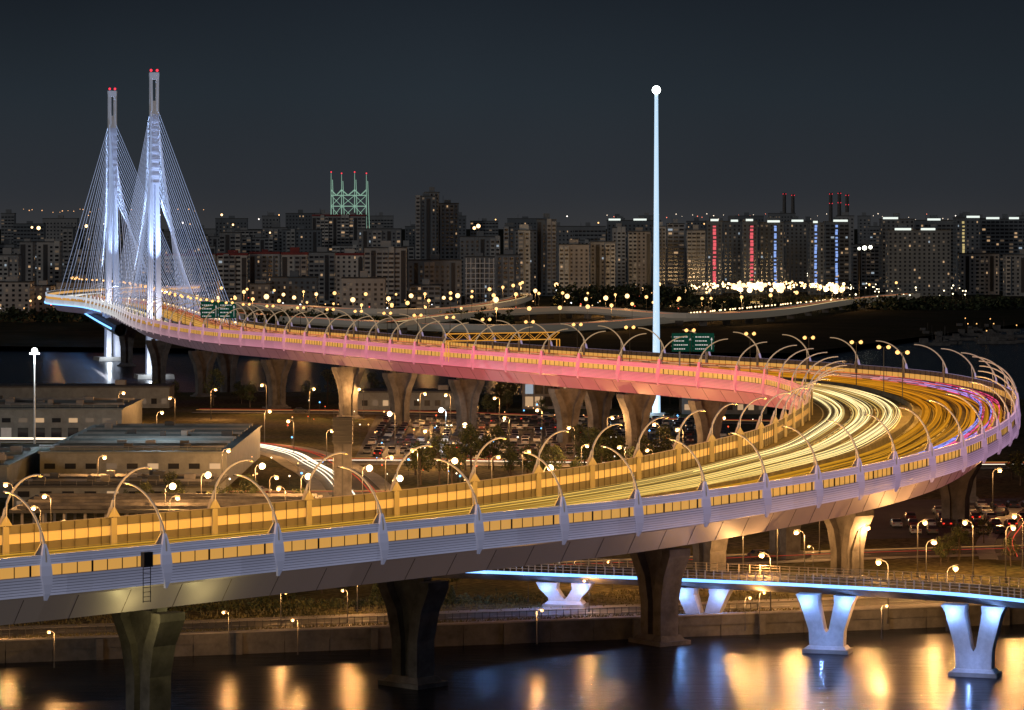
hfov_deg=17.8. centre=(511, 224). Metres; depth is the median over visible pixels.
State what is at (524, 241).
apartment block
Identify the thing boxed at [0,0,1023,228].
sky
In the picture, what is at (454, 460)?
street lamp
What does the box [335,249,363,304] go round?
apartment block
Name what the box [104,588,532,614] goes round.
shrubs
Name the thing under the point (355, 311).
street lamp
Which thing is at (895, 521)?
parked car
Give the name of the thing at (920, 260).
office tower
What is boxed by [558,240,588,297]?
apartment block
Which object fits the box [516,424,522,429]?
parked car
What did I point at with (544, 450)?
tree
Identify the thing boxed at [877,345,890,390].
street lamp
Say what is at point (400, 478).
street lamp
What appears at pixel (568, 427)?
street lamp
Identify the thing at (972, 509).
parked car
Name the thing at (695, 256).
apartment block
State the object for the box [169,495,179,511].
street lamp
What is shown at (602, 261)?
apartment block
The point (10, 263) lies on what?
apartment block
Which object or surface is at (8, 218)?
apartment block
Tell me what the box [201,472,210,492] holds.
street lamp
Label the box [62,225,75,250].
apartment block
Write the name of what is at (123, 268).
apartment block
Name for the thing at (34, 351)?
mast light
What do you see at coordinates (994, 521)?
parked car
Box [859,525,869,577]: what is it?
street lamp
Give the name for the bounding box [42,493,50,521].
street lamp
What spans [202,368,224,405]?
tree
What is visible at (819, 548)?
street lamp
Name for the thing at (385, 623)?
grass
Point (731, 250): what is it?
office tower
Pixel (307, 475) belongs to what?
street lamp
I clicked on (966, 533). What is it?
tree
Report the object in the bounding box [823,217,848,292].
office tower
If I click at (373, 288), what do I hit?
building
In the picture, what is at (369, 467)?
street lamp
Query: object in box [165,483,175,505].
street lamp
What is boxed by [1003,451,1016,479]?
tree
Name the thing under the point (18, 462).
warehouse
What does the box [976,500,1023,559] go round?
street
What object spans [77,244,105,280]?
apartment block
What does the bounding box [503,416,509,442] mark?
street lamp
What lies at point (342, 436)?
concrete pier
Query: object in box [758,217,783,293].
office tower
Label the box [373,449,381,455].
parked car
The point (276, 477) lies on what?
street lamp
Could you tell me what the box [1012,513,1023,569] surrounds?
street lamp
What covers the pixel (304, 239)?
apartment block
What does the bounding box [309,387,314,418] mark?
street lamp
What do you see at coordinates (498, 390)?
tree
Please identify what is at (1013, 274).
apartment block
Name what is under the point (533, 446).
parked car
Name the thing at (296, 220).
apartment block
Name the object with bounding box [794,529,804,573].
street lamp
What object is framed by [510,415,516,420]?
parked car
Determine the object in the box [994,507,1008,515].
car
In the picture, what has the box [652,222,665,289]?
apartment block
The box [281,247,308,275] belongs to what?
apartment block
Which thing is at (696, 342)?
traffic sign
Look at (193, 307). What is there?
street lamp
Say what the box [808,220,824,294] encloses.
office tower
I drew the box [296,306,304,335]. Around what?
street lamp
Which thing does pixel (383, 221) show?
apartment block
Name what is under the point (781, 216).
apartment block
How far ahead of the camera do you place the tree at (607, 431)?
711.96 m
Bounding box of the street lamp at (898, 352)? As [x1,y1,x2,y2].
[895,350,909,397]
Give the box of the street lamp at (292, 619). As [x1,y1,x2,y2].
[291,618,297,654]
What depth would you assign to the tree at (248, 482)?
605.75 m
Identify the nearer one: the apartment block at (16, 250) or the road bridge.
the road bridge
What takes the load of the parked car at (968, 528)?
on the car park surface at (881, 527)
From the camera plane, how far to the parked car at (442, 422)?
868.90 m
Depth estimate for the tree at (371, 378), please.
986.98 m
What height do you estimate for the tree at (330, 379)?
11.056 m
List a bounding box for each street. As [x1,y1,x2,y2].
[0,437,390,497]
[192,409,769,423]
[226,490,389,495]
[297,458,1023,468]
[560,544,1023,567]
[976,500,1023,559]
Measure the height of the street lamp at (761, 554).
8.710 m
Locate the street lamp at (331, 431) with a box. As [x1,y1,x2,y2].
[326,429,332,466]
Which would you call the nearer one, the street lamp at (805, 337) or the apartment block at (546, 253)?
the street lamp at (805, 337)
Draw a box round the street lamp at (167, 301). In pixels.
[163,292,170,318]
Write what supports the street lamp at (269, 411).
on the street at (322, 476)
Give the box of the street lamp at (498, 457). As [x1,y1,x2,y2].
[491,455,499,478]
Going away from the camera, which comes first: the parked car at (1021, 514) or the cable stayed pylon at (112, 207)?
the parked car at (1021, 514)
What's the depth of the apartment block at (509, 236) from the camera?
2420.00 m
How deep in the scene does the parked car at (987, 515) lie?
589.36 m
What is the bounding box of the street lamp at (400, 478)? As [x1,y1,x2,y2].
[392,475,402,481]
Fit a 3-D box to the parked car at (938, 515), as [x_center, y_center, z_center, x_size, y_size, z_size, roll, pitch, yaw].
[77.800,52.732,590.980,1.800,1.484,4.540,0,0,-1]
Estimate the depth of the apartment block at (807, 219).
3066.37 m
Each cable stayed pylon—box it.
[59,88,196,360]
[111,69,236,378]
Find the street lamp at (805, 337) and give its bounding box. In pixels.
[803,336,814,378]
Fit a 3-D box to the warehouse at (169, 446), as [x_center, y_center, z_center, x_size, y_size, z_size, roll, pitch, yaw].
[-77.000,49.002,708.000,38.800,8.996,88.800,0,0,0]
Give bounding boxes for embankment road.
[0,596,970,638]
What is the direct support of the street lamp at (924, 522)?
on the ground at (848, 325)
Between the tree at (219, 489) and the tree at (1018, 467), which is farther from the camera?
the tree at (1018, 467)
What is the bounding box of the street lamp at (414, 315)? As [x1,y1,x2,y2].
[413,314,421,342]
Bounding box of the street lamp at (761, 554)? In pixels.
[759,552,771,610]
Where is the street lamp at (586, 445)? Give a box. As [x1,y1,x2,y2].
[581,444,588,465]
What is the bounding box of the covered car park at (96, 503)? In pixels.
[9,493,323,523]
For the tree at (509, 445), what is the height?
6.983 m
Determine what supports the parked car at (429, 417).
on the car park surface at (881, 527)
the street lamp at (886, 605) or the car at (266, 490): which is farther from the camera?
the car at (266, 490)
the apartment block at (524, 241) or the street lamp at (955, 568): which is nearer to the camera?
the street lamp at (955, 568)
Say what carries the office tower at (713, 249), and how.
on the ground at (848, 325)
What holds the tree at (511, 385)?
on the ground at (848, 325)
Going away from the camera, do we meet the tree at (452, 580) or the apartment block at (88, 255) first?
the tree at (452, 580)
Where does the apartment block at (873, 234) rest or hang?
on the ground at (848, 325)
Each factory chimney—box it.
[782,193,785,212]
[791,194,794,212]
[829,193,832,220]
[837,192,840,214]
[845,194,848,211]
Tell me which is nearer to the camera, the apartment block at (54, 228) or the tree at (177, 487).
the tree at (177, 487)
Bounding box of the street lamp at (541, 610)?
[536,609,543,643]
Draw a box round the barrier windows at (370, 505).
[0,286,807,544]
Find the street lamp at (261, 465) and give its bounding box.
[255,463,264,479]
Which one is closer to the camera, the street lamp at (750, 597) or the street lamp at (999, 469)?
the street lamp at (750, 597)
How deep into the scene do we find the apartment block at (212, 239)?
2800.00 m
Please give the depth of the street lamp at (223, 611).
414.37 m
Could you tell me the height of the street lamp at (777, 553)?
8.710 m
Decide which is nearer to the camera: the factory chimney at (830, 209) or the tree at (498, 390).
the tree at (498, 390)
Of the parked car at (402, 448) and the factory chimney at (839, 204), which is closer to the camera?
the parked car at (402, 448)
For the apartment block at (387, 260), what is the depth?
2119.95 m
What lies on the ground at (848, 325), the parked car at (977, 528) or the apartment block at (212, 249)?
the apartment block at (212, 249)
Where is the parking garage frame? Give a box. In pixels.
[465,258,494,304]
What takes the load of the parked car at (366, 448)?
on the car park surface at (881, 527)
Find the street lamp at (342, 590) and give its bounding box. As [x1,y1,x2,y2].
[341,589,347,622]
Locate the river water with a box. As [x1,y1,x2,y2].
[0,324,1023,709]
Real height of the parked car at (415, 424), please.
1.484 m
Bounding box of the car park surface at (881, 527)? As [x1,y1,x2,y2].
[354,416,1020,538]
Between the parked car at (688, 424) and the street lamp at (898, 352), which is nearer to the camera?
the street lamp at (898, 352)
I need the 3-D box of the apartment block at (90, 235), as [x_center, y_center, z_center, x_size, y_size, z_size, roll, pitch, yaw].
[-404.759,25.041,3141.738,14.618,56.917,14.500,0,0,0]
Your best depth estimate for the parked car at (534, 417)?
888.00 m
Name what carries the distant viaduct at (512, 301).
on the ground at (848, 325)
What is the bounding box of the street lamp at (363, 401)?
[358,387,363,418]
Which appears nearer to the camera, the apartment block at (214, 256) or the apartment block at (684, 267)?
the apartment block at (214, 256)
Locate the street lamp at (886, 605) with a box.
[881,604,887,638]
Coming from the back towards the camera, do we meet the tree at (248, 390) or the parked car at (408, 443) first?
the tree at (248, 390)
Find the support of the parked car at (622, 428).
on the car park surface at (881, 527)
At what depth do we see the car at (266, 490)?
648.12 m
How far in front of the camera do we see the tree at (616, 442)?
696.87 m
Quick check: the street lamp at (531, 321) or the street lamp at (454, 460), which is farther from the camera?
the street lamp at (531, 321)
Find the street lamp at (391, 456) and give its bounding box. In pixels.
[385,455,392,490]
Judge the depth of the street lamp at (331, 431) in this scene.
715.80 m
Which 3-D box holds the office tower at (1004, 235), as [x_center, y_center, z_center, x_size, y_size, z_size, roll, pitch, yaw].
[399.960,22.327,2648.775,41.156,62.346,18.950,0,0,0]
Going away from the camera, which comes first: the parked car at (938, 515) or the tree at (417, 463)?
the parked car at (938, 515)
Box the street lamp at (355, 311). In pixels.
[354,310,362,340]
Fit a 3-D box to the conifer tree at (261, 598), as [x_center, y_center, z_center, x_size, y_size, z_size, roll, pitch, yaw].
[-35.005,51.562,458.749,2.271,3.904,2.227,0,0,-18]
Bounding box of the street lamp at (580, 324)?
[572,323,582,353]
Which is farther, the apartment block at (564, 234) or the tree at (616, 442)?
the apartment block at (564, 234)
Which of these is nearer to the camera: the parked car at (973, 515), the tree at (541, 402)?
the parked car at (973, 515)
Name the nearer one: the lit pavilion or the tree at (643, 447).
the tree at (643, 447)
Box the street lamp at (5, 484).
[3,482,13,524]
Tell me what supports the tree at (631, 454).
on the ground at (848, 325)
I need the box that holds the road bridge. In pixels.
[432,558,1023,678]
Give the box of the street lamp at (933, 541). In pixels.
[925,539,936,581]
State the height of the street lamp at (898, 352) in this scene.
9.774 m
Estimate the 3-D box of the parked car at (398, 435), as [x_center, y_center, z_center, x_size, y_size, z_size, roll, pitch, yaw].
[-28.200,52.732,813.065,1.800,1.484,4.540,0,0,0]
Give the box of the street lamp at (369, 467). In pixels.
[362,465,372,493]
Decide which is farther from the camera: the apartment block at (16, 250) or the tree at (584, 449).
the apartment block at (16, 250)
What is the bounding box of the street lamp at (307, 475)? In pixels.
[301,473,310,479]
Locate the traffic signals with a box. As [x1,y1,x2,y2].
[229,399,728,485]
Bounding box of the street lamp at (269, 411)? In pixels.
[264,410,270,442]
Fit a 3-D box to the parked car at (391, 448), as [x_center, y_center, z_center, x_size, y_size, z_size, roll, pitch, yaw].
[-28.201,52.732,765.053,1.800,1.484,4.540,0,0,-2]
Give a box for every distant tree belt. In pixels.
[0,305,198,322]
[244,306,514,324]
[550,282,696,307]
[687,292,1023,309]
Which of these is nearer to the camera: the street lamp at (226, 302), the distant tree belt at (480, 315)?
the street lamp at (226, 302)
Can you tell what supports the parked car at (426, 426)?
on the car park surface at (881, 527)
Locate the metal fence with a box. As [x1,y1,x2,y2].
[0,602,757,637]
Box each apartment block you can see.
[0,239,16,253]
[0,248,21,280]
[1,209,15,243]
[13,221,45,276]
[13,248,19,253]
[19,239,35,284]
[36,239,62,289]
[36,251,74,284]
[42,215,78,274]
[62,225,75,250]
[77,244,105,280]
[81,242,104,249]
[83,221,99,246]
[100,229,112,250]
[104,254,141,285]
[112,248,144,256]
[118,215,131,250]
[135,232,147,250]
[141,246,165,272]
[160,229,177,246]
[161,242,189,253]
[164,249,216,279]
[186,222,216,253]
[196,232,218,253]
[197,242,216,253]
[215,216,247,235]
[217,250,248,301]
[219,225,241,252]
[225,228,262,236]
[242,233,274,252]
[249,249,280,282]
[262,211,279,236]
[264,222,288,251]
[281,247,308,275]
[282,226,321,275]
[285,210,314,228]
[309,247,335,303]
[312,209,366,251]
[332,240,357,289]
[334,210,369,227]
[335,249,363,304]
[358,226,401,252]
[364,241,406,306]
[369,212,392,227]
[402,240,414,290]
[405,224,414,258]
[408,254,461,305]
[415,193,436,258]
[424,187,439,253]
[439,200,458,258]
[459,212,465,246]
[459,231,500,295]
[465,253,494,304]
[470,218,497,235]
[496,250,520,298]
[503,223,514,253]
[507,216,542,229]
[515,226,536,290]
[518,224,530,292]
[536,213,556,295]
[556,222,572,282]
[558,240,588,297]
[568,237,596,285]
[573,222,605,240]
[590,236,615,295]
[612,223,625,289]
[627,227,650,294]
[639,213,653,219]
[650,241,651,285]
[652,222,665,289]
[666,219,684,292]
[666,229,688,247]
[666,245,685,292]
[686,218,704,229]
[686,225,705,294]
[735,212,763,221]
[768,211,795,221]
[805,216,812,281]
[836,212,853,280]
[851,240,878,288]
[857,212,870,243]
[868,222,878,243]
[957,249,999,294]
[1003,249,1023,295]
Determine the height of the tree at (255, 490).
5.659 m
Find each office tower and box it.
[606,215,660,284]
[705,216,721,294]
[722,216,740,292]
[741,218,757,294]
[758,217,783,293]
[783,216,807,291]
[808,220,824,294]
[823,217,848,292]
[879,213,913,291]
[885,222,950,295]
[914,215,952,290]
[953,212,979,291]
[980,214,1023,290]
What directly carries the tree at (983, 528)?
on the ground at (848, 325)
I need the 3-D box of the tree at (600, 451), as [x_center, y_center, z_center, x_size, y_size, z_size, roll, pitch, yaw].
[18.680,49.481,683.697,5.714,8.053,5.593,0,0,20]
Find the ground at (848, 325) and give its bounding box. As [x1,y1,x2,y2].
[0,229,1023,626]
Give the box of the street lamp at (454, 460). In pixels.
[449,458,457,463]
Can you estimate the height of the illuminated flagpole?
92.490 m
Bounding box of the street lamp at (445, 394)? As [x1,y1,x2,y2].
[444,393,450,421]
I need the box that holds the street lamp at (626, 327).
[624,325,634,361]
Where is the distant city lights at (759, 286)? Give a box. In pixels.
[0,209,965,331]
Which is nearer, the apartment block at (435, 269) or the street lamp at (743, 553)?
the street lamp at (743, 553)
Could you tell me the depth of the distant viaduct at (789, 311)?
1794.33 m
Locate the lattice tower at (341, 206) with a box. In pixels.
[331,171,369,227]
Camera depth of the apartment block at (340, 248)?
2686.31 m
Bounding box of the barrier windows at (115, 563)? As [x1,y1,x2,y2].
[0,286,1013,578]
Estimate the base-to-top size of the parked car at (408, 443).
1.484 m
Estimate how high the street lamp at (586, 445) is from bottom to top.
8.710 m
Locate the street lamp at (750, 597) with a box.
[744,596,751,630]
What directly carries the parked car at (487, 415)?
on the car park surface at (881, 527)
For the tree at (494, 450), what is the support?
on the ground at (848, 325)
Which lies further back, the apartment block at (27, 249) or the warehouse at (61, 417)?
the apartment block at (27, 249)
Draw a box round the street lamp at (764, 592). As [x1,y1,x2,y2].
[759,591,765,624]
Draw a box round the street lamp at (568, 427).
[567,426,574,460]
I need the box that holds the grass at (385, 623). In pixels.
[0,588,799,638]
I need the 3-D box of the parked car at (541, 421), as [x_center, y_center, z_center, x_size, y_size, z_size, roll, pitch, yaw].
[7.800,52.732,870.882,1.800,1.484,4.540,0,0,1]
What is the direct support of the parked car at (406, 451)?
on the car park surface at (881, 527)
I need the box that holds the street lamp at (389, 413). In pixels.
[387,411,395,447]
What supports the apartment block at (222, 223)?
on the ground at (848, 325)
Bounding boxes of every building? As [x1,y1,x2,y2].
[0,276,34,312]
[0,380,174,407]
[34,280,55,310]
[56,272,103,289]
[130,267,183,299]
[184,275,219,299]
[249,280,271,302]
[270,271,318,305]
[341,271,385,308]
[358,385,477,409]
[410,279,441,307]
[679,397,766,413]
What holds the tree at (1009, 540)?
on the ground at (848, 325)
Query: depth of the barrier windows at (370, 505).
448.28 m
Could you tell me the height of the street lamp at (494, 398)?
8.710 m
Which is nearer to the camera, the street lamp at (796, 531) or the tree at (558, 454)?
the street lamp at (796, 531)
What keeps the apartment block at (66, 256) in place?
on the ground at (848, 325)
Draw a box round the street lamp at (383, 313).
[382,312,391,342]
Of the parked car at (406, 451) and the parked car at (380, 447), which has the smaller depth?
the parked car at (406, 451)
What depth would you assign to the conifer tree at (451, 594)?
460.00 m
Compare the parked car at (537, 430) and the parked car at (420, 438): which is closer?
the parked car at (420, 438)
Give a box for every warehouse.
[0,395,143,437]
[0,444,51,497]
[10,470,228,506]
[38,420,261,486]
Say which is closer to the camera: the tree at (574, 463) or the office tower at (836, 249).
the tree at (574, 463)
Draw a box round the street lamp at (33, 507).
[31,505,40,522]
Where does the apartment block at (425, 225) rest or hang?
on the ground at (848, 325)
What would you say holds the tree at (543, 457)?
on the ground at (848, 325)
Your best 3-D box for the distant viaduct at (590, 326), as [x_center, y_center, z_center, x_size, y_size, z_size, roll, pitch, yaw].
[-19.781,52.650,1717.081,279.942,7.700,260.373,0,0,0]
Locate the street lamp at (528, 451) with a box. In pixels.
[522,450,530,474]
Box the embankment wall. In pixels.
[0,604,1023,662]
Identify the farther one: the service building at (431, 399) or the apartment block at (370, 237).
the apartment block at (370, 237)
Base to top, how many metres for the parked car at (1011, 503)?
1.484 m
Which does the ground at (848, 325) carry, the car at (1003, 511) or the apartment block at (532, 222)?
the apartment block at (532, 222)
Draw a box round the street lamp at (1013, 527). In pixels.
[1005,525,1015,582]
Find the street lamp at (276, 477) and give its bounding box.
[269,475,278,495]
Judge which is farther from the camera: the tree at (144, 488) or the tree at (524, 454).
the tree at (524, 454)
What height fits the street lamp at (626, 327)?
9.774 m
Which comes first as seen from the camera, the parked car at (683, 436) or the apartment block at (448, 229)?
the parked car at (683, 436)
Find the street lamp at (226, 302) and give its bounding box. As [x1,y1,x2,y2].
[225,301,233,329]
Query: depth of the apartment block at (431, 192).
2518.50 m
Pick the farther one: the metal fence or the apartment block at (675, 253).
the apartment block at (675, 253)
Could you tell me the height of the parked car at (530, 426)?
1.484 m
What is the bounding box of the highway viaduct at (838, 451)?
[0,283,1020,709]
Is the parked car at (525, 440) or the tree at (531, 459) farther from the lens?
the parked car at (525, 440)
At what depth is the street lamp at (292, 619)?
406.11 m
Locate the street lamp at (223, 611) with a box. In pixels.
[222,610,228,645]
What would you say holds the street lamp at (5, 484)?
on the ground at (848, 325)
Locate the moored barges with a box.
[914,318,1023,345]
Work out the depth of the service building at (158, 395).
953.00 m
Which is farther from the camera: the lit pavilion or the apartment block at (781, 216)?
the apartment block at (781, 216)
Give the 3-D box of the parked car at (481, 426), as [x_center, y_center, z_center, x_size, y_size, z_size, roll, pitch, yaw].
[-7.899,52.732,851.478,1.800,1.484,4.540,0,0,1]
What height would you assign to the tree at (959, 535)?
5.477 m
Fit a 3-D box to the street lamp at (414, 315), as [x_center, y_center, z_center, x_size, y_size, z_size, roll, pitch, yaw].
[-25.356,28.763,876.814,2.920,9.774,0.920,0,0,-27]
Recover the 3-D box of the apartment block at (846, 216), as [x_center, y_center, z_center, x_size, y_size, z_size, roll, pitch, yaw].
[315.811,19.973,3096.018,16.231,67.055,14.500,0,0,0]
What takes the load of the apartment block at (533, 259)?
on the ground at (848, 325)
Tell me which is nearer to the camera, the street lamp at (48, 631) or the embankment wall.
the street lamp at (48, 631)
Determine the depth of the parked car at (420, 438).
801.62 m
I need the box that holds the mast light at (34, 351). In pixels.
[29,348,39,443]
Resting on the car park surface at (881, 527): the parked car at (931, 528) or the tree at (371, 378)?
the parked car at (931, 528)
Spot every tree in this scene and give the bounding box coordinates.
[135,481,152,492]
[162,471,185,492]
[169,380,181,395]
[172,480,187,492]
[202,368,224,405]
[212,483,224,492]
[224,484,237,492]
[235,386,247,403]
[235,473,257,492]
[244,381,257,406]
[249,487,259,492]
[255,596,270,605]
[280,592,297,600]
[292,488,304,492]
[301,380,312,401]
[316,368,337,404]
[363,371,382,387]
[369,583,382,603]
[404,440,425,475]
[406,443,433,484]
[411,453,425,477]
[421,433,457,484]
[437,442,466,483]
[445,447,462,480]
[446,585,456,603]
[448,578,461,588]
[452,422,480,469]
[459,429,489,471]
[478,435,497,468]
[480,393,494,412]
[480,424,509,469]
[490,393,501,413]
[491,381,508,403]
[496,440,519,472]
[499,381,519,406]
[499,389,512,413]
[501,447,517,475]
[504,382,521,401]
[516,444,536,473]
[523,451,542,470]
[526,451,538,471]
[531,442,551,462]
[531,451,549,471]
[535,396,547,412]
[541,444,567,470]
[565,423,596,456]
[569,456,583,467]
[573,426,603,460]
[575,432,593,464]
[584,451,606,465]
[589,443,615,463]
[598,435,623,461]
[599,428,622,457]
[604,433,630,457]
[615,451,627,459]
[626,446,635,457]
[633,434,654,454]
[647,424,675,452]
[649,437,666,453]
[931,536,947,564]
[943,533,957,561]
[948,527,971,559]
[951,523,969,553]
[975,519,991,542]
[1001,537,1020,565]
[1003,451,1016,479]
[1009,450,1023,485]
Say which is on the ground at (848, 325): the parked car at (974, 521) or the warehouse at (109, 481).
the warehouse at (109, 481)
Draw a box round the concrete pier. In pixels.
[332,409,353,496]
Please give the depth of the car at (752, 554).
521.27 m
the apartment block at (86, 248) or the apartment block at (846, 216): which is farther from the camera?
the apartment block at (846, 216)
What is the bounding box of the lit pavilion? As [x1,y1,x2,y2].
[522,384,611,408]
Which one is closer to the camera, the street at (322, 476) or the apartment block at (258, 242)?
the street at (322, 476)
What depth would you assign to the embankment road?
445.85 m
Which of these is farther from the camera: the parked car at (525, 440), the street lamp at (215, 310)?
the street lamp at (215, 310)
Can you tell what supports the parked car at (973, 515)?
on the car park surface at (881, 527)
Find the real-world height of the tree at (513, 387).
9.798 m
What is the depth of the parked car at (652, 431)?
831.05 m
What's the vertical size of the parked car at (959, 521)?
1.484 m
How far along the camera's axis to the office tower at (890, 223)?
2600.00 m
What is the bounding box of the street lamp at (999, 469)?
[992,468,1001,511]
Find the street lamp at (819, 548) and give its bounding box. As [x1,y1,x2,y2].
[818,521,820,553]
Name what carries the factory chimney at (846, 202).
on the ground at (848, 325)
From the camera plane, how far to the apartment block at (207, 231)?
3138.79 m
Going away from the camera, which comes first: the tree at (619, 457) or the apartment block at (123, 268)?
the tree at (619, 457)
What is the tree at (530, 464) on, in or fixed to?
on the ground at (848, 325)
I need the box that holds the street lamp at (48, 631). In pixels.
[47,630,54,667]
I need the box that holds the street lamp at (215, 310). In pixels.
[211,300,219,328]
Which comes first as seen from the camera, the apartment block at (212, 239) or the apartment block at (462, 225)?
the apartment block at (212, 239)
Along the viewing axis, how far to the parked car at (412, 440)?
792.87 m
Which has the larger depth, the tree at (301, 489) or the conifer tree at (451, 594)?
the tree at (301, 489)
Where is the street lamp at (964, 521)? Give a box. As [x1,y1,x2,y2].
[962,519,973,576]
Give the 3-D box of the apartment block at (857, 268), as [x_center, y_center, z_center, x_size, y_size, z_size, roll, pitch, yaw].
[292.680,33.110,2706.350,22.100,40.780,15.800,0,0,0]
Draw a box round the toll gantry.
[445,332,559,361]
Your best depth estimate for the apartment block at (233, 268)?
2179.75 m
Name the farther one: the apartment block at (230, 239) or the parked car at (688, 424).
the apartment block at (230, 239)
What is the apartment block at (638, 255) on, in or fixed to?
on the ground at (848, 325)
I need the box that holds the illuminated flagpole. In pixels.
[650,86,664,415]
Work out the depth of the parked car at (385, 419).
879.61 m
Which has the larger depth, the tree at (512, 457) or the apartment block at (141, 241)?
the apartment block at (141, 241)
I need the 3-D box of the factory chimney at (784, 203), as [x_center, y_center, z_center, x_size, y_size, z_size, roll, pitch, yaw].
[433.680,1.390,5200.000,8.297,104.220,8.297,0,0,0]
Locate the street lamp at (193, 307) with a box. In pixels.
[189,297,197,325]
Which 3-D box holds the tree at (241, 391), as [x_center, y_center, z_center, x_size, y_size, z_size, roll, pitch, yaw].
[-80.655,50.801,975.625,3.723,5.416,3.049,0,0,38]
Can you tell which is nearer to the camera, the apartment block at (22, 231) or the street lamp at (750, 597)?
the street lamp at (750, 597)
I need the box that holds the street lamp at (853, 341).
[850,340,862,384]
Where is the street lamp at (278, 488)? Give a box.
[276,486,285,500]
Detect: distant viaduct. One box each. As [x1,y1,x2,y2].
[169,291,532,320]
[236,311,724,333]
[379,293,919,333]
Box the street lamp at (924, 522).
[916,519,927,576]
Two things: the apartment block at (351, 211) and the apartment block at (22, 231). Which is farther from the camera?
the apartment block at (351, 211)
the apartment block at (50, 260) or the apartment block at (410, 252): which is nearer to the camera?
the apartment block at (50, 260)
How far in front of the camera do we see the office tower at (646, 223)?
2900.00 m
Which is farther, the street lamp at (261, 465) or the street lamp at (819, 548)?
the street lamp at (261, 465)
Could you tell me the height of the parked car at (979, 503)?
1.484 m
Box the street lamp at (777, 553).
[776,529,777,574]
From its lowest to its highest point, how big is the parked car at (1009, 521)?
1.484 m
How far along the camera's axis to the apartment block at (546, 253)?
2449.70 m
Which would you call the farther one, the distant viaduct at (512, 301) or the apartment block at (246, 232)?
the apartment block at (246, 232)
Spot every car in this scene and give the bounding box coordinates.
[258,486,271,492]
[293,407,308,412]
[363,446,370,452]
[368,438,375,444]
[373,431,380,436]
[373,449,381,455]
[375,446,383,452]
[381,436,389,441]
[382,417,388,422]
[385,431,392,436]
[388,446,395,452]
[395,433,402,439]
[397,438,404,444]
[398,428,404,434]
[400,446,407,452]
[403,441,410,447]
[404,449,410,455]
[409,438,416,443]
[412,422,419,427]
[417,436,424,441]
[423,424,429,428]
[426,415,432,420]
[433,426,439,431]
[440,420,446,424]
[478,424,484,429]
[484,413,490,417]
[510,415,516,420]
[510,436,516,441]
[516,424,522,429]
[521,438,528,443]
[522,417,528,422]
[527,424,533,429]
[530,444,536,450]
[531,415,537,420]
[533,436,540,441]
[534,428,540,434]
[538,420,544,425]
[543,412,553,417]
[617,426,624,431]
[648,429,655,434]
[679,433,686,439]
[684,431,691,435]
[685,422,692,427]
[686,436,693,441]
[747,549,776,559]
[890,518,901,527]
[903,512,915,520]
[906,518,918,527]
[909,525,921,534]
[922,518,935,527]
[926,525,937,534]
[932,506,941,513]
[935,512,941,520]
[938,518,951,527]
[957,519,967,525]
[960,525,971,534]
[969,512,980,519]
[970,506,975,511]
[972,518,984,527]
[975,525,989,534]
[976,500,986,507]
[980,506,991,514]
[983,512,996,520]
[988,518,1001,526]
[990,500,1003,507]
[992,525,1005,533]
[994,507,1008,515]
[1004,518,1017,527]
[1005,500,1018,507]
[1015,512,1023,520]
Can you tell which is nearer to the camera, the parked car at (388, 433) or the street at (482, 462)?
the street at (482, 462)
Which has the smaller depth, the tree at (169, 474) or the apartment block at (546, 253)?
the tree at (169, 474)
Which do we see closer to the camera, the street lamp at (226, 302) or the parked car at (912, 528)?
the parked car at (912, 528)
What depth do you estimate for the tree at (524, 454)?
698.60 m
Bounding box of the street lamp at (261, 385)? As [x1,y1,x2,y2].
[260,384,266,414]
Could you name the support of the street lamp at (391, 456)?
on the street at (322, 476)
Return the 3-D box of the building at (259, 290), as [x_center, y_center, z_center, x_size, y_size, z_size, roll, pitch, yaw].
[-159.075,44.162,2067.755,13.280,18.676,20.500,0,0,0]
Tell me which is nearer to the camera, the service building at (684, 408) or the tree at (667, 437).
the tree at (667, 437)
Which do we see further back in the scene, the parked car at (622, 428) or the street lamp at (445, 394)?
the street lamp at (445, 394)
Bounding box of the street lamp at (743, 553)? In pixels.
[743,535,743,572]
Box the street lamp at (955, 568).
[946,565,958,631]
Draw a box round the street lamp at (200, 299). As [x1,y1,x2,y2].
[199,298,207,321]
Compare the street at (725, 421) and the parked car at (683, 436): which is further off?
the street at (725, 421)
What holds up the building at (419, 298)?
on the ground at (848, 325)
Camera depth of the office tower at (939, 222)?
2650.00 m
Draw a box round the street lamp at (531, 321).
[524,320,534,353]
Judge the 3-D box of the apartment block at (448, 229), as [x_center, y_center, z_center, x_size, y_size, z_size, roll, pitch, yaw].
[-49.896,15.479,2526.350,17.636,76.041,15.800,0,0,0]
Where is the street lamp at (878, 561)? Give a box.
[876,559,888,623]
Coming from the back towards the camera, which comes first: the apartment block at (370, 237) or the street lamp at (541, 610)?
the apartment block at (370, 237)
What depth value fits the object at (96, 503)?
573.80 m
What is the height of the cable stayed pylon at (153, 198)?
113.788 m
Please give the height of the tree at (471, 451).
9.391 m
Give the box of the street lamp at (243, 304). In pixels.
[242,303,250,330]
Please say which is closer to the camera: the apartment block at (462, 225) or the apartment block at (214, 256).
the apartment block at (214, 256)
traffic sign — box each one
[201,301,236,327]
[671,333,714,365]
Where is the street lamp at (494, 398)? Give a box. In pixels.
[493,397,499,428]
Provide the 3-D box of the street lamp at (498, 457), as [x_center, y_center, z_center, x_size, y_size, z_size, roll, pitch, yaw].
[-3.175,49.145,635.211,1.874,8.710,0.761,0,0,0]

